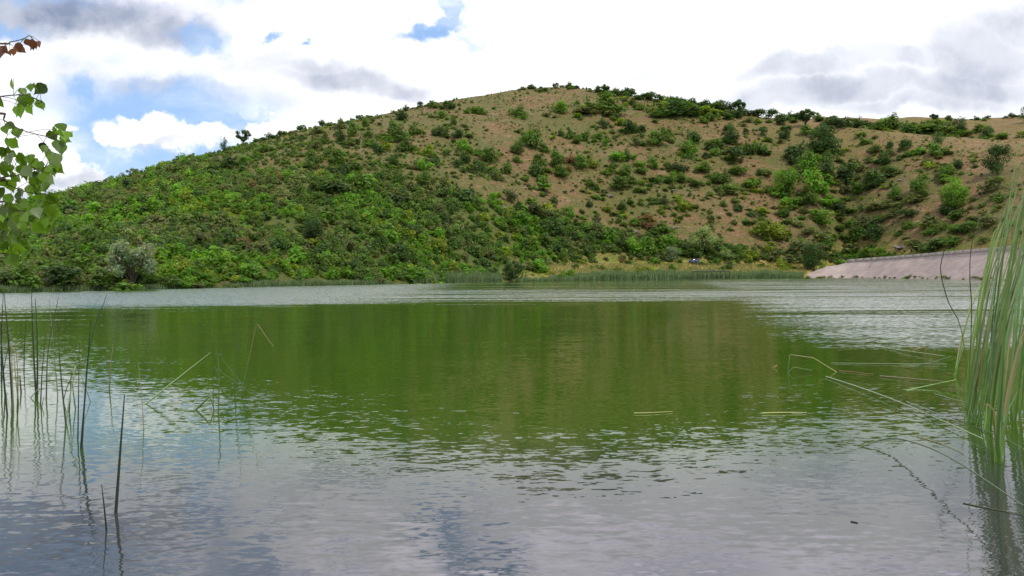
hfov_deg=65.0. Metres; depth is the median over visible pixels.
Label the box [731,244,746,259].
shrub
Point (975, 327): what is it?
reed plant
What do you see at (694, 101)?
shrub
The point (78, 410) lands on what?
rush
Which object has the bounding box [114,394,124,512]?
rush
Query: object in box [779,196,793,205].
shrub
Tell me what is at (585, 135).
shrub
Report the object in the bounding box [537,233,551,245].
shrub
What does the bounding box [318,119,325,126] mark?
shrub
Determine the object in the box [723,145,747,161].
shrub
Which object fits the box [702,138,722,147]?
shrub
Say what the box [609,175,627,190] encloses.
shrub
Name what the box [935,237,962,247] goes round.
shrub
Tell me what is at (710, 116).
shrub
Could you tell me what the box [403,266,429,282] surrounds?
shrub
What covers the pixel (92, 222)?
shrubbery
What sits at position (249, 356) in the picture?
bent rush
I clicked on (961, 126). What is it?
oak tree
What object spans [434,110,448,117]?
shrub
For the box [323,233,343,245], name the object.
shrub
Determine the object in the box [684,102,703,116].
shrub
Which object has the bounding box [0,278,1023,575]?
water
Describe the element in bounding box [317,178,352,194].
shrub
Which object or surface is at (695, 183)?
shrub
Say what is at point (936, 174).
shrub
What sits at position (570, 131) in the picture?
shrub
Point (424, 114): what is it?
weeds
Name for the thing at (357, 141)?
shrub
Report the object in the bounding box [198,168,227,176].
shrub
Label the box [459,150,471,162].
shrub
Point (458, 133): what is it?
shrub
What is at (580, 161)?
shrub
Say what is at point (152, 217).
shrub
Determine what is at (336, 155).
shrub
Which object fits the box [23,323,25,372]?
rush
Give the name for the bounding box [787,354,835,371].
bent reed
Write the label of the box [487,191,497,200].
shrub
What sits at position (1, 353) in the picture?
rush
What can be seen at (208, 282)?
shrub
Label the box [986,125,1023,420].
reed plant
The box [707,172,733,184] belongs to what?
shrub
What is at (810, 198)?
shrub
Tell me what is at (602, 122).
shrub
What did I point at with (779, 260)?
shrub
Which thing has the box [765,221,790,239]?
shrub
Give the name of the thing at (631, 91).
shrub
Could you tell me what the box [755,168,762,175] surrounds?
shrub
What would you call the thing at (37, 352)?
rush
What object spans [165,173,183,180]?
shrub
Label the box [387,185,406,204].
shrub
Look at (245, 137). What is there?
oak tree
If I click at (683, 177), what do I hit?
shrub
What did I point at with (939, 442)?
fallen reed
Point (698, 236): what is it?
willow tree
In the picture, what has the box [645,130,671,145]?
shrub
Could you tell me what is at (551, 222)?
shrub
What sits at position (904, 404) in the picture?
fallen reed
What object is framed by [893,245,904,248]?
rock
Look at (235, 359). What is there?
rush
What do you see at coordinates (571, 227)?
shrub
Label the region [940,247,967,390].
reed plant
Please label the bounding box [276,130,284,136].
shrub
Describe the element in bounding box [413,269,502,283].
reed bed
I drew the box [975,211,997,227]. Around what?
shrub
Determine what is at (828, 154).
shrub
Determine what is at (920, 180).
shrub
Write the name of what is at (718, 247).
shrub
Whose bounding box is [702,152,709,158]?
shrub
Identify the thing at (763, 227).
shrub
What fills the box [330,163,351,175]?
shrub
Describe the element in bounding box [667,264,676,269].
shrub
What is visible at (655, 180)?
shrub
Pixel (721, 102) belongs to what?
shrub
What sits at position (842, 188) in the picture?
shrub
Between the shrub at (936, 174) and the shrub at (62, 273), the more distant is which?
the shrub at (936, 174)
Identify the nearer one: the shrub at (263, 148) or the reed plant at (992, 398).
the reed plant at (992, 398)
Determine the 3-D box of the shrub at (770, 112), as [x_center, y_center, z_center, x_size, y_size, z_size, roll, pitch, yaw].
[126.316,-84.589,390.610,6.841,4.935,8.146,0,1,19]
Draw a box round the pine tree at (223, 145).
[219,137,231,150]
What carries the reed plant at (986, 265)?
on the water
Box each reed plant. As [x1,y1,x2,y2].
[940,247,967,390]
[953,278,988,376]
[963,191,1017,391]
[965,211,1023,409]
[966,198,1023,422]
[968,195,982,393]
[972,162,1021,413]
[975,181,1023,425]
[981,167,1023,425]
[983,350,1017,464]
[984,190,1023,431]
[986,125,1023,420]
[994,214,1023,456]
[999,318,1023,462]
[1006,221,1023,401]
[1011,226,1023,378]
[1013,282,1023,421]
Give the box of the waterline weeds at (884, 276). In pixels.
[806,274,1004,279]
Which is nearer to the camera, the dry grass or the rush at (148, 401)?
the rush at (148, 401)
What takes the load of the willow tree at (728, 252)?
on the hillside
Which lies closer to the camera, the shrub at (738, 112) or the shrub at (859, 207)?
the shrub at (859, 207)
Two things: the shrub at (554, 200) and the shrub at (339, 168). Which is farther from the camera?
the shrub at (554, 200)
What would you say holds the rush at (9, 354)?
on the water
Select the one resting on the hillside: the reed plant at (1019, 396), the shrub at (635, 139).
the shrub at (635, 139)
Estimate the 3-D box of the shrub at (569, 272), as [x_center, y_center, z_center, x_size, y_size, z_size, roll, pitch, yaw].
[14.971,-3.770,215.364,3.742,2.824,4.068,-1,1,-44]
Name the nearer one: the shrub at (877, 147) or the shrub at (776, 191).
the shrub at (776, 191)
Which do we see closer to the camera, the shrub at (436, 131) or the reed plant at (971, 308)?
the reed plant at (971, 308)
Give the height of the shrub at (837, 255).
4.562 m
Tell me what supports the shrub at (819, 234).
on the hillside
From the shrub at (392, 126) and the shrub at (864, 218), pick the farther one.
the shrub at (392, 126)
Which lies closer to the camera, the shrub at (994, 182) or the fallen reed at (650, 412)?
the fallen reed at (650, 412)
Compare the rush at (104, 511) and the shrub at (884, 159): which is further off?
the shrub at (884, 159)
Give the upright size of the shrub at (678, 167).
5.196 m
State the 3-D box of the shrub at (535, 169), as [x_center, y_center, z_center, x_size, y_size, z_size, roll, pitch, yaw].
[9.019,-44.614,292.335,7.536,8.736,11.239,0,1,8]
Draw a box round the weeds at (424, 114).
[219,86,1023,278]
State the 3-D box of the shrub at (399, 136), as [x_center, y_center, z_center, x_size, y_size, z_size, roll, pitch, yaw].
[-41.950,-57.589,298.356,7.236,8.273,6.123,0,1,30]
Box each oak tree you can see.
[125,168,139,175]
[235,129,251,142]
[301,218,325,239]
[502,261,517,280]
[731,99,745,109]
[797,108,815,124]
[806,123,842,153]
[929,114,938,119]
[930,131,944,143]
[953,116,968,130]
[981,142,1013,175]
[1017,107,1023,120]
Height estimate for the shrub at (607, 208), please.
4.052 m
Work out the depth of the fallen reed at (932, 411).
11.29 m
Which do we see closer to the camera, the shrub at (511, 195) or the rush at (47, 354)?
the rush at (47, 354)
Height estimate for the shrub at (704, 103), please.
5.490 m
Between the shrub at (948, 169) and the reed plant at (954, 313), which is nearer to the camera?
the reed plant at (954, 313)
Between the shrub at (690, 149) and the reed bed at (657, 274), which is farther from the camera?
the shrub at (690, 149)
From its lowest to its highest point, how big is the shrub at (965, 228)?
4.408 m
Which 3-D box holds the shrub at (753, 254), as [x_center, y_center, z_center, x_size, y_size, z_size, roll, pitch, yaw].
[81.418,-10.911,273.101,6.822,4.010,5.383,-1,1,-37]
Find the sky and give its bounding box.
[0,0,1023,203]
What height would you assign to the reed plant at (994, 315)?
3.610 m
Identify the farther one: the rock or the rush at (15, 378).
the rock
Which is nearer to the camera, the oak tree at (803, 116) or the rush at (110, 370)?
the rush at (110, 370)
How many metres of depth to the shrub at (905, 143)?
324.87 m
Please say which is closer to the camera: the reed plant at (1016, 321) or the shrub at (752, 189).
the reed plant at (1016, 321)
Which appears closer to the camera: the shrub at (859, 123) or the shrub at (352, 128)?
the shrub at (352, 128)
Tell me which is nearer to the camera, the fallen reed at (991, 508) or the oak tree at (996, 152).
the fallen reed at (991, 508)
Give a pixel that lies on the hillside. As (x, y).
(775, 160)
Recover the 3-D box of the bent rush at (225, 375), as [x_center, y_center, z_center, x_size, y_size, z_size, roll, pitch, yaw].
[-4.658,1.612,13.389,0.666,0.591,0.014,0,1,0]
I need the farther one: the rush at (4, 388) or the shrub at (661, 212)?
the shrub at (661, 212)
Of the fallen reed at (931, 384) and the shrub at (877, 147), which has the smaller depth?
the fallen reed at (931, 384)
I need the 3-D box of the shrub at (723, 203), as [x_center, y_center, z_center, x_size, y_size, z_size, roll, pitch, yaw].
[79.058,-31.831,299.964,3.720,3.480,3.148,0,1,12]
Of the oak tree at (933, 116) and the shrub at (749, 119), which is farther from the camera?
the oak tree at (933, 116)
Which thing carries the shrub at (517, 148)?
on the hillside
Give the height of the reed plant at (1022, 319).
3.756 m
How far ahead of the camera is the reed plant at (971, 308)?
11.94 m
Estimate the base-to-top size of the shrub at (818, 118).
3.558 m
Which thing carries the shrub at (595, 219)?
on the hillside
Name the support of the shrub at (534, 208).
on the hillside
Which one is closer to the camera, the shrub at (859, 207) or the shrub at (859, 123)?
the shrub at (859, 207)
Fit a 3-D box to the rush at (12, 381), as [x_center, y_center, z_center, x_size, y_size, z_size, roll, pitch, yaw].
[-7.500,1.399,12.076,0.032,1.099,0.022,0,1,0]
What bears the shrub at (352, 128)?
on the hillside
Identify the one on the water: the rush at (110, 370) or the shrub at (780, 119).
the rush at (110, 370)
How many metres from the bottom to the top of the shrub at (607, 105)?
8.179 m
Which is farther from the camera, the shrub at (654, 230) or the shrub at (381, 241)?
the shrub at (654, 230)
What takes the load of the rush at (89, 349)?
on the water
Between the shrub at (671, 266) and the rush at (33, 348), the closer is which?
the rush at (33, 348)
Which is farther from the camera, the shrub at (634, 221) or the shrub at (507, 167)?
the shrub at (507, 167)
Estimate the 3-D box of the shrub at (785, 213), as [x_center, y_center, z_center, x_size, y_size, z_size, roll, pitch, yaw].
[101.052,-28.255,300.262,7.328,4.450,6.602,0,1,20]
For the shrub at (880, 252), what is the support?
on the hillside
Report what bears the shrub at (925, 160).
on the hillside
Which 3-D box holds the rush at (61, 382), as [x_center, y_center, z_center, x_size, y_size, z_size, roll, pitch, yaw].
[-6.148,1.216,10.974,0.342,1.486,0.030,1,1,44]
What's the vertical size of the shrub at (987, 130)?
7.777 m
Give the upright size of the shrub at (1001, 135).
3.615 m
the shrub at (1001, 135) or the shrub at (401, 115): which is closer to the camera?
the shrub at (401, 115)
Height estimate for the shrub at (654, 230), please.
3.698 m
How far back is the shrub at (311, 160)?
247.14 m
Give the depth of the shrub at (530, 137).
316.54 m
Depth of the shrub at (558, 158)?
301.57 m
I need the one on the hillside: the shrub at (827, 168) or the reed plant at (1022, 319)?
the shrub at (827, 168)
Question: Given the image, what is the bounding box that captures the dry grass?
[548,257,806,275]
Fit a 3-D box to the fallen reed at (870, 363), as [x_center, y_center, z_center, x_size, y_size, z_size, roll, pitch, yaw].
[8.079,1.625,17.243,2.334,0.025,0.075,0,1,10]
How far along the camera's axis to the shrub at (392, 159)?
255.84 m
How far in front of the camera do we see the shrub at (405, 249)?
179.32 m
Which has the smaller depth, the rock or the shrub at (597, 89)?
the rock
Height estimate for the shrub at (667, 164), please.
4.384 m
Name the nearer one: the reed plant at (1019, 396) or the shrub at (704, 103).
the reed plant at (1019, 396)
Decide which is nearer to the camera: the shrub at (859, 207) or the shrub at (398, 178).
the shrub at (398, 178)
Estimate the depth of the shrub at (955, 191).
263.75 m
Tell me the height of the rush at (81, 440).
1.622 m
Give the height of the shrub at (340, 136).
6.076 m
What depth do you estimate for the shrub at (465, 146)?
297.92 m
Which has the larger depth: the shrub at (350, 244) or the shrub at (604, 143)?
the shrub at (604, 143)
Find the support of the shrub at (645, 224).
on the hillside
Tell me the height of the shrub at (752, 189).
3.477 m
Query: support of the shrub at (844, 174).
on the hillside
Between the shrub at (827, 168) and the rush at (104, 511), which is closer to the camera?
the rush at (104, 511)
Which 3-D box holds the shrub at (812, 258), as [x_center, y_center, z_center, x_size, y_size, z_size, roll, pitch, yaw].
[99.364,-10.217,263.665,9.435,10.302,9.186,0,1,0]
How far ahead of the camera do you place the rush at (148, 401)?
12.63 m
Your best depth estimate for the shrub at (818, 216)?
294.81 m
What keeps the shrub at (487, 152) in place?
on the hillside
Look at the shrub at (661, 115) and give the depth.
384.67 m
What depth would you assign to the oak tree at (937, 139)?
321.82 m
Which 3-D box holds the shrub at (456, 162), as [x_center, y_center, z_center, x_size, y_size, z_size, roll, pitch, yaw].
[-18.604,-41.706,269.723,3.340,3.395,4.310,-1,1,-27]
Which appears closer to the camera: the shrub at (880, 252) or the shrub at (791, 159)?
the shrub at (880, 252)
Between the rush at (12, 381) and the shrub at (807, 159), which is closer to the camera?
the rush at (12, 381)
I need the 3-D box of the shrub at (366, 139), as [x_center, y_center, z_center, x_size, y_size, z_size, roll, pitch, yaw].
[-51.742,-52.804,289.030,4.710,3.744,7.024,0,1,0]
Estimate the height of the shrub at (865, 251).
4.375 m
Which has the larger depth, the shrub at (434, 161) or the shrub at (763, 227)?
the shrub at (763, 227)
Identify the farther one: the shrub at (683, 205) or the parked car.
the shrub at (683, 205)
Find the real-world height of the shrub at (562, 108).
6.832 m
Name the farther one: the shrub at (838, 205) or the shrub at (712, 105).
the shrub at (712, 105)
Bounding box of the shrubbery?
[0,85,1023,292]
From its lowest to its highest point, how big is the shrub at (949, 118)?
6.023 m
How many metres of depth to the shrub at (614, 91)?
421.66 m
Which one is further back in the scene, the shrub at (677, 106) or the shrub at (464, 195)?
the shrub at (677, 106)
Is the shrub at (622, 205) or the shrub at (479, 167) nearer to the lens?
the shrub at (479, 167)
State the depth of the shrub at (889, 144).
331.06 m
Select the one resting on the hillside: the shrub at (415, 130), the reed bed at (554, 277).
the shrub at (415, 130)
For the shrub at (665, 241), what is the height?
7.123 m
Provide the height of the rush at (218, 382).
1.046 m
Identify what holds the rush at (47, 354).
on the water
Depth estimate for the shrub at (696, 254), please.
263.57 m
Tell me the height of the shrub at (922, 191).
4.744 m
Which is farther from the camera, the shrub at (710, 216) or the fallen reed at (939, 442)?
the shrub at (710, 216)
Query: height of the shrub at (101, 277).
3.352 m
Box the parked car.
[688,259,699,262]
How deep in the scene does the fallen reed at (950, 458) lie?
7.50 m
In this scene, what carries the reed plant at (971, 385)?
on the water
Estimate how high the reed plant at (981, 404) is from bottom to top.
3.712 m
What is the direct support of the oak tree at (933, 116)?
on the hillside
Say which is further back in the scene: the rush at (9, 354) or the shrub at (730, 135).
the shrub at (730, 135)
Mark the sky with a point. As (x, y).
(138, 84)
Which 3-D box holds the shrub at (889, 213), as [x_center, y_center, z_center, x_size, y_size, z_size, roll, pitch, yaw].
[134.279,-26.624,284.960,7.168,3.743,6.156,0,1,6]
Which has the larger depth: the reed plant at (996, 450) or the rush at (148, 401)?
the rush at (148, 401)
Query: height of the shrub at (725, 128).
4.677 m
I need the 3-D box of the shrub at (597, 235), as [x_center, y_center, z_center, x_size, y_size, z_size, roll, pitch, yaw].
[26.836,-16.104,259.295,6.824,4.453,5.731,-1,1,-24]
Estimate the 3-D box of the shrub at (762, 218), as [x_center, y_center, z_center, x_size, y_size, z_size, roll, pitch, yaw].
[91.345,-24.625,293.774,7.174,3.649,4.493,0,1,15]
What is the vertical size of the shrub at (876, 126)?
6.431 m
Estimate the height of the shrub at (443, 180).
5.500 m
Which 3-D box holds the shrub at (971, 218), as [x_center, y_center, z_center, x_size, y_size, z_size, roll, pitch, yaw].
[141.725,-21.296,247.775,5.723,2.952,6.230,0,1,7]
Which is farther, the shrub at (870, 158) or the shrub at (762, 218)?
the shrub at (870, 158)
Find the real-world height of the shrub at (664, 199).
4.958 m
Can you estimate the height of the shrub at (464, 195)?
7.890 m
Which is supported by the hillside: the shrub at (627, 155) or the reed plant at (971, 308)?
the shrub at (627, 155)
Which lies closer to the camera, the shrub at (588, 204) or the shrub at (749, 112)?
the shrub at (588, 204)
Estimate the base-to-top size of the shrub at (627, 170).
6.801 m
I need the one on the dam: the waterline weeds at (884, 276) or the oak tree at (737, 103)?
the waterline weeds at (884, 276)
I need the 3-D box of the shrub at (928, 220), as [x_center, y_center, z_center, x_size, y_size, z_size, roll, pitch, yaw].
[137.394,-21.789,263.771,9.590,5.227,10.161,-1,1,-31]
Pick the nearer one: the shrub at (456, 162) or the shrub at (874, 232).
the shrub at (456, 162)
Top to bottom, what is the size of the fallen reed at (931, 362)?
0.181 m
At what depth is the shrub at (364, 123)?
335.11 m
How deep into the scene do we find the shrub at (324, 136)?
289.54 m
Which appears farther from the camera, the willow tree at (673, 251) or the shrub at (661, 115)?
the shrub at (661, 115)
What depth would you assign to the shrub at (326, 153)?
262.57 m
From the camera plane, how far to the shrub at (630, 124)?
356.36 m
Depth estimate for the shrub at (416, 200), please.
221.00 m
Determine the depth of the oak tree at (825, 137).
339.62 m
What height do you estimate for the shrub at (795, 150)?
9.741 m
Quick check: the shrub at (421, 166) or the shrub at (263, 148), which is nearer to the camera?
the shrub at (421, 166)
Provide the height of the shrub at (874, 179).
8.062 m
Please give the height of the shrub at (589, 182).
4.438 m
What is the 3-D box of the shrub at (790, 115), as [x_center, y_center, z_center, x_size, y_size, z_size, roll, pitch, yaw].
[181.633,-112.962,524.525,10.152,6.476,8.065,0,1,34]
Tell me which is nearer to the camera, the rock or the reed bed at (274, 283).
the reed bed at (274, 283)
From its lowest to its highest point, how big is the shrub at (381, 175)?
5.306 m
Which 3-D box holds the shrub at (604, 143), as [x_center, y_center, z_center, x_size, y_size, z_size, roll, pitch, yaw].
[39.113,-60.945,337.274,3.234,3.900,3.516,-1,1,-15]
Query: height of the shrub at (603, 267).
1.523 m
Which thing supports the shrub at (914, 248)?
on the hillside
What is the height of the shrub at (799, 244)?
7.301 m
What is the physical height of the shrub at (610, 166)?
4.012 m
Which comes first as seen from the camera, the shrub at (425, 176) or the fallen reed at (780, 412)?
the fallen reed at (780, 412)
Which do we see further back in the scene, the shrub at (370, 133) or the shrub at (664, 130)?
the shrub at (664, 130)
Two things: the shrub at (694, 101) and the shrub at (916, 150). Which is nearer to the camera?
the shrub at (916, 150)
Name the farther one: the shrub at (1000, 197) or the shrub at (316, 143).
the shrub at (316, 143)
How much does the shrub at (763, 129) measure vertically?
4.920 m
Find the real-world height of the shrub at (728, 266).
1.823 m
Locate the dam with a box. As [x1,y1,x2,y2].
[805,245,1023,280]
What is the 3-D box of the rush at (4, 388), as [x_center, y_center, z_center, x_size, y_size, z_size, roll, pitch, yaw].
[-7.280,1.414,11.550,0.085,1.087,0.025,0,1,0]
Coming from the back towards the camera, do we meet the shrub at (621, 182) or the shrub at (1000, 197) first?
the shrub at (621, 182)
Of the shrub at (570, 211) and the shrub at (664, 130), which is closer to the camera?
the shrub at (570, 211)
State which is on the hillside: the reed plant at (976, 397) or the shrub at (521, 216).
the shrub at (521, 216)
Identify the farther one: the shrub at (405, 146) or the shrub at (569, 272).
the shrub at (405, 146)
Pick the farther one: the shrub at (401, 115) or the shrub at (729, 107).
the shrub at (729, 107)
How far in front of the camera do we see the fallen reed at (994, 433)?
9.68 m
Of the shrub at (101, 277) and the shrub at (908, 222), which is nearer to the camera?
the shrub at (101, 277)
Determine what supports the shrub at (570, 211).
on the hillside
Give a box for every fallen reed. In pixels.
[634,411,672,413]
[762,412,806,413]
[825,376,983,439]
[837,363,903,363]
[859,438,1023,506]
[877,346,942,355]
[882,376,942,381]
[906,401,957,421]
[908,379,955,389]
[914,356,951,364]
[919,437,961,451]
[963,503,1023,514]
[976,427,1023,448]
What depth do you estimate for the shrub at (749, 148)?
343.34 m
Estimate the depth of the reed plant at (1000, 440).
8.33 m
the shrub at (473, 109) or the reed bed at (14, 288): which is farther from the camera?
the shrub at (473, 109)
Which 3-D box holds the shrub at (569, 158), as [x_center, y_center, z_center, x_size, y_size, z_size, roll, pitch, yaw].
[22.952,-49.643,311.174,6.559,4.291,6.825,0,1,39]
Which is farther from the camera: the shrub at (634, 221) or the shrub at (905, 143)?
the shrub at (905, 143)
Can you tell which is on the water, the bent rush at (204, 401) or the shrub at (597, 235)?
the bent rush at (204, 401)
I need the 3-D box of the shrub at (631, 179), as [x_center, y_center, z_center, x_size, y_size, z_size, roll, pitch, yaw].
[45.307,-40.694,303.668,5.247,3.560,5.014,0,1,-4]
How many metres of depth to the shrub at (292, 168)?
240.23 m
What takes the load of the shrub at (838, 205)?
on the hillside
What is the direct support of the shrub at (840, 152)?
on the hillside
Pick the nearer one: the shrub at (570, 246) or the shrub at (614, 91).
the shrub at (570, 246)
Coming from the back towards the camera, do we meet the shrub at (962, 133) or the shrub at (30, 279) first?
the shrub at (962, 133)
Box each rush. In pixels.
[0,293,3,382]
[0,322,4,394]
[2,351,7,415]
[4,295,11,403]
[11,345,13,409]
[14,356,18,403]
[15,343,17,411]
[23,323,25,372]
[31,293,35,390]
[35,299,37,395]
[40,334,45,403]
[45,297,58,399]
[49,301,57,394]
[57,322,66,423]
[66,366,77,421]
[77,370,78,440]
[80,319,90,448]
[82,295,106,443]
[101,485,106,530]
[109,348,112,389]
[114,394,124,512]
[138,364,143,427]
[145,352,210,403]
[195,396,214,409]
[213,367,250,394]
[216,349,219,411]
[234,316,238,393]
[241,324,273,394]
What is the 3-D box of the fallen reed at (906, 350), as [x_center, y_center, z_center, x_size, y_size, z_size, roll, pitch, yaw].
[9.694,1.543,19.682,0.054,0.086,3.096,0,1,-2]
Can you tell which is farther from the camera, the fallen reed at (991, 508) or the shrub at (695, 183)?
the shrub at (695, 183)
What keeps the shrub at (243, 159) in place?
on the hillside
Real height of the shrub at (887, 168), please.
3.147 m
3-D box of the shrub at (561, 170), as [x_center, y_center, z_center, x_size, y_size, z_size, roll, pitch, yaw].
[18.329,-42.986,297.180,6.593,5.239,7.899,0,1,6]
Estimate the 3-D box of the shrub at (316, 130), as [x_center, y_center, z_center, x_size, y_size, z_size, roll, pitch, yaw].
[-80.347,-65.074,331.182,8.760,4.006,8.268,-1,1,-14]
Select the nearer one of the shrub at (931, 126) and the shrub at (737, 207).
the shrub at (737, 207)
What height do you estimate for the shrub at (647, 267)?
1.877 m
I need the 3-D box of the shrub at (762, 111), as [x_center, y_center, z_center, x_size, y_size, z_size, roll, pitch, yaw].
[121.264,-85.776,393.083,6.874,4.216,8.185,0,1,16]
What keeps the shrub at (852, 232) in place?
on the hillside
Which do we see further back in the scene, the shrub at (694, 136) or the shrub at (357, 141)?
the shrub at (694, 136)
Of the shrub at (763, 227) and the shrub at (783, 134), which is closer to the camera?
the shrub at (763, 227)
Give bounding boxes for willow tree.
[104,239,157,283]
[665,246,680,261]
[686,225,715,250]
[719,249,732,258]
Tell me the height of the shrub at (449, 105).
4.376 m
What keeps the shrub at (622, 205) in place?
on the hillside
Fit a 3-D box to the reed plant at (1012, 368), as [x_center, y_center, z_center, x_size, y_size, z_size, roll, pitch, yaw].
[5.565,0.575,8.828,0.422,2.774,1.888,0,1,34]
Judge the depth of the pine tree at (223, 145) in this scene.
311.33 m
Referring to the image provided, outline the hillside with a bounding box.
[3,87,1023,287]
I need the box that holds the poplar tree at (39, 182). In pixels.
[0,35,72,267]
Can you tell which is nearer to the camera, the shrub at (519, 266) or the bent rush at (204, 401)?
the bent rush at (204, 401)
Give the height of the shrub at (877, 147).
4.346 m
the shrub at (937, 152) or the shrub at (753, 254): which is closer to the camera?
the shrub at (753, 254)
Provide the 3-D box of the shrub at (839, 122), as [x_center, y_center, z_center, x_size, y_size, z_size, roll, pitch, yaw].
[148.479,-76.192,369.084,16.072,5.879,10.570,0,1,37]
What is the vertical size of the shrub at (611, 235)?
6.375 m
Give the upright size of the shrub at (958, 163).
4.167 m
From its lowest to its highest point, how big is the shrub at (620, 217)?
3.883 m
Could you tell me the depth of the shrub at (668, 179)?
310.80 m
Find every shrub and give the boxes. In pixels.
[5,257,40,288]
[41,263,84,287]
[82,267,117,287]
[145,211,160,223]
[156,274,186,287]
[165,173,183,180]
[195,272,218,286]
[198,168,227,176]
[219,156,236,169]
[238,156,248,162]
[258,143,273,151]
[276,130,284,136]
[287,164,297,170]
[296,125,305,130]
[305,147,323,169]
[306,125,325,133]
[306,140,323,148]
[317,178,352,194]
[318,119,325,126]
[318,131,329,142]
[322,145,332,157]
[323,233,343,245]
[329,147,345,164]
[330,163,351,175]
[334,128,346,143]
[341,237,355,251]
[346,118,360,135]
[351,138,360,144]
[361,116,369,126]
[361,130,376,137]
[362,137,369,142]
[367,235,389,250]
[370,166,384,180]
[372,142,383,153]
[377,275,385,282]
[386,155,398,165]
[387,118,399,134]
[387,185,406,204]
[387,239,411,262]
[390,122,409,142]
[390,164,407,183]
[394,108,408,119]
[395,137,416,151]
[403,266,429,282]
[408,121,420,134]
[410,192,428,210]
[414,170,430,185]
[415,157,434,170]
[428,157,440,165]
[430,126,444,135]
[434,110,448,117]
[434,176,451,192]
[442,100,455,109]
[450,115,456,124]
[451,126,464,137]
[452,158,460,167]
[453,180,475,203]
[456,138,473,152]
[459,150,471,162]
[470,106,482,113]
[473,161,486,172]
[474,145,500,162]
[487,168,498,179]
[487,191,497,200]
[502,162,512,173]
[504,185,516,202]
[509,140,525,154]
[512,103,528,117]
[513,211,531,223]
[513,261,525,277]
[518,238,531,250]
[519,128,543,149]
[526,202,550,216]
[529,153,546,175]
[530,258,550,272]
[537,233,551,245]
[538,215,564,234]
[550,147,564,166]
[550,196,558,206]
[551,100,567,113]
[553,164,570,177]
[558,128,564,136]
[559,269,575,277]
[560,220,575,231]
[561,205,575,217]
[562,126,575,137]
[564,154,576,163]
[564,242,574,249]
[574,153,591,167]
[577,128,590,141]
[583,99,598,107]
[584,175,593,186]
[586,199,592,206]
[587,231,606,243]
[589,182,599,189]
[589,220,605,234]
[590,130,603,138]
[592,217,601,222]
[594,85,600,92]
[596,97,627,113]
[598,117,609,128]
[598,265,608,269]
[601,84,609,89]
[601,138,609,146]
[602,202,612,212]
[602,227,619,243]
[607,161,616,169]
[608,150,625,159]
[609,87,620,95]
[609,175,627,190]
[617,200,627,210]
[617,213,623,222]
[619,164,632,178]
[621,118,638,133]
[621,147,630,160]
[624,87,636,95]
[625,237,642,255]
[626,176,637,184]
[627,99,638,104]
[629,218,645,224]
[630,135,641,145]
[637,221,658,228]
[637,266,657,270]
[639,236,659,254]
[644,91,657,99]
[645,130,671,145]
[646,156,659,168]
[647,226,661,234]
[649,111,666,117]
[650,174,663,182]
[653,93,665,101]
[656,220,666,231]
[656,234,678,250]
[657,175,678,182]
[657,205,665,214]
[659,126,668,135]
[660,192,670,204]
[662,96,689,116]
[663,160,673,169]
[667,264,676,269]
[668,161,689,172]
[676,197,693,211]
[678,172,687,182]
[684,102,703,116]
[685,139,698,158]
[686,130,701,143]
[688,97,696,104]
[689,179,702,186]
[689,249,700,257]
[696,112,721,120]
[701,98,710,105]
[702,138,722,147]
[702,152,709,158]
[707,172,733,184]
[707,214,715,219]
[708,102,725,108]
[709,249,721,258]
[710,242,724,251]
[713,100,727,110]
[720,122,740,142]
[720,199,728,206]
[721,166,750,174]
[721,264,732,268]
[722,122,733,130]
[723,102,735,110]
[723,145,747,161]
[731,106,745,117]
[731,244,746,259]
[733,200,743,210]
[742,142,757,154]
[744,250,759,260]
[745,109,758,114]
[746,117,753,122]
[748,185,757,192]
[748,221,775,237]
[752,216,769,223]
[753,109,766,116]
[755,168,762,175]
[758,126,768,135]
[762,182,788,196]
[765,108,778,118]
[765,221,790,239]
[772,166,801,191]
[773,206,792,216]
[775,113,786,124]
[775,257,790,266]
[778,129,790,138]
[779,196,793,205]
[781,139,806,158]
[784,111,795,118]
[787,152,797,164]
[788,238,807,255]
[796,149,820,173]
[798,167,830,194]
[801,193,824,204]
[801,241,828,270]
[810,207,835,225]
[812,230,831,239]
[813,115,823,120]
[818,150,839,162]
[818,154,835,175]
[819,239,834,252]
[820,116,851,126]
[831,249,841,258]
[832,200,846,215]
[833,162,855,184]
[834,149,845,154]
[838,184,850,193]
[844,225,864,241]
[847,178,867,192]
[851,115,868,127]
[853,213,870,227]
[853,247,872,258]
[855,164,868,171]
[857,205,863,212]
[860,221,884,241]
[861,168,886,188]
[864,155,874,162]
[865,143,881,151]
[868,246,887,256]
[870,120,885,129]
[877,151,894,164]
[878,111,901,129]
[880,208,898,217]
[884,140,893,150]
[884,165,898,172]
[888,183,901,200]
[898,138,911,151]
[901,218,915,228]
[909,241,922,251]
[910,168,930,191]
[913,146,926,154]
[913,214,945,228]
[915,124,940,132]
[916,185,930,197]
[919,238,943,250]
[920,158,936,164]
[921,224,940,234]
[928,143,951,156]
[932,172,946,179]
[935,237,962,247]
[936,163,958,176]
[937,175,969,207]
[938,204,955,214]
[945,115,952,123]
[946,220,977,233]
[952,130,975,136]
[953,159,963,168]
[962,214,977,222]
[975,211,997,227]
[976,176,1006,192]
[979,124,992,137]
[992,190,1005,202]
[994,133,1010,138]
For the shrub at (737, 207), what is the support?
on the hillside
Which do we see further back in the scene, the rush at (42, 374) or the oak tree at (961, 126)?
the oak tree at (961, 126)
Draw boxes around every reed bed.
[0,282,214,292]
[222,277,393,287]
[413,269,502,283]
[515,273,571,280]
[569,268,804,280]
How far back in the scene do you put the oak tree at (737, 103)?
399.24 m
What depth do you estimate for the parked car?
261.05 m

